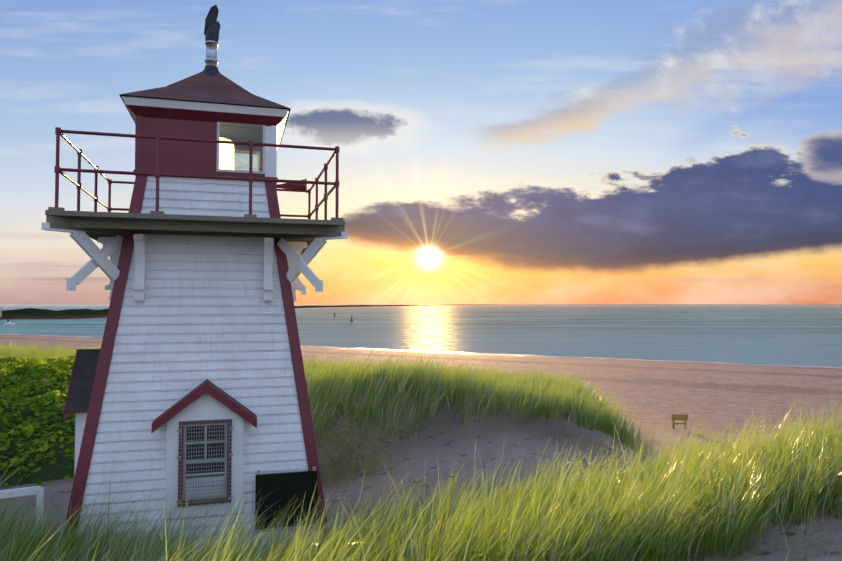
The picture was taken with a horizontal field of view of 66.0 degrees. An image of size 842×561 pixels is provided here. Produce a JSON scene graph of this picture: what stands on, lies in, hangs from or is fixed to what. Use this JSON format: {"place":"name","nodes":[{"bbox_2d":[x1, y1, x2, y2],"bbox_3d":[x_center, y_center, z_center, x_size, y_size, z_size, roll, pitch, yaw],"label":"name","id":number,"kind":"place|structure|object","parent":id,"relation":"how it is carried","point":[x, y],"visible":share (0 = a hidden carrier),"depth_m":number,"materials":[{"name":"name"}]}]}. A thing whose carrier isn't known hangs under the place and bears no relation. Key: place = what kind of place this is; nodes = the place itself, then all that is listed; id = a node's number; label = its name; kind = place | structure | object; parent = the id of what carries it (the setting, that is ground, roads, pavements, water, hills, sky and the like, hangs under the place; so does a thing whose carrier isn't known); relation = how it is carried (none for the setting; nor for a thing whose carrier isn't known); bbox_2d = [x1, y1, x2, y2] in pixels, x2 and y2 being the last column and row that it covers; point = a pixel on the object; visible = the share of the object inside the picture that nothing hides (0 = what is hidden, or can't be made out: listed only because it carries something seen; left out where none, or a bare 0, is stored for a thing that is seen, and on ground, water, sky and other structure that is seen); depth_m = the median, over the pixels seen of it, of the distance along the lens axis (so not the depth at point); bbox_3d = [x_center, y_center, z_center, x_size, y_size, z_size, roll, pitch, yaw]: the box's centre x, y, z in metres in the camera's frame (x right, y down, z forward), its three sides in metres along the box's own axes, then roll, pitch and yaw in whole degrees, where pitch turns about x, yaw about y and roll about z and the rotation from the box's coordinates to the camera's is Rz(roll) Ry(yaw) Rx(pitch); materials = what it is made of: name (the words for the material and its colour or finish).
{"place":"outdoors","nodes":[
{"label":"outdoors","id":0,"kind":"place"},
{"bbox_2d":[0,341,64,354],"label":"grass","id":1,"kind":"structure","parent":0,"point":[22,347],"depth_m":36.06,"materials":[{"name":"green plant"}]},
{"bbox_2d":[0,305,434,319],"bbox_3d":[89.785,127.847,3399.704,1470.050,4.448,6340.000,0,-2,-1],"label":"shore","id":2,"kind":"structure","parent":0,"point":[30,313],"depth_m":319.01,"materials":[{"name":"green plant"}]},
{"bbox_2d":[0,333,841,560],"bbox_3d":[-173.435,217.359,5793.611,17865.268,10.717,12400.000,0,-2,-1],"label":"ground","id":3,"kind":"structure","parent":0,"point":[711,392],"depth_m":15.98,"materials":[{"name":"beige sand"}]},
{"bbox_2d":[0,486,43,550],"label":"fence","id":4,"kind":"object","parent":3,"relation":"on","point":[25,491],"visible":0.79,"depth_m":8.14,"materials":[{"name":"white wood"}]},
{"bbox_2d":[0,354,75,486],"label":"shrubs","id":5,"kind":"object","parent":3,"relation":"on","point":[10,366],"visible":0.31,"depth_m":13.97,"materials":[{"name":"green plant"}]},
{"bbox_2d":[41,5,347,559],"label":"lighthouse","id":6,"kind":"object","parent":3,"relation":"on","point":[189,375],"visible":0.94,"depth_m":8.88,"materials":[{"name":"white wood"}]},
{"bbox_2d":[0,340,755,470],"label":"grass","id":7,"kind":"structure","parent":3,"relation":"on","point":[563,398],"depth_m":14.57,"materials":[{"name":"green plant"}]},
{"bbox_2d":[313,392,448,491],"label":"thatch grass","id":8,"kind":"structure","parent":3,"relation":"on","point":[356,445],"depth_m":12.50,"materials":[{"name":"green plant"}]},
{"bbox_2d":[0,388,841,560],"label":"grass","id":9,"kind":"structure","parent":3,"relation":"on","point":[692,492],"depth_m":6.65,"materials":[{"name":"green plant"}]},
{"bbox_2d":[672,414,687,428],"bbox_3d":[9.529,5.288,23.873,0.600,0.710,0.098,0,-2,-1],"label":"bench","id":10,"kind":"object","parent":3,"relation":"on","point":[683,417],"visible":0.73,"depth_m":23.84,"materials":[{"name":"brown wood"}]},
{"bbox_2d":[549,482,841,560],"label":"grass","id":11,"kind":"structure","parent":3,"relation":"on","point":[804,533],"depth_m":6.07,"materials":[{"name":"green plant"}]},
{"bbox_2d":[0,304,841,366],"bbox_3d":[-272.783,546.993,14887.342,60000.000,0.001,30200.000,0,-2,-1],"label":"sea","id":12,"kind":"structure","parent":0,"point":[790,334],"depth_m":160.22,"materials":[{"name":"liquid"}]},
{"bbox_2d":[3,319,14,324],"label":"boat","id":13,"kind":"object","parent":12,"relation":"on","point":[8,323],"visible":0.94,"depth_m":196.79,"materials":[{"name":"white plastic"}]},
{"bbox_2d":[0,0,841,303],"label":"sky","id":14,"kind":"structure","parent":0,"point":[492,151],"materials":[{"name":"blue"}]}
]}

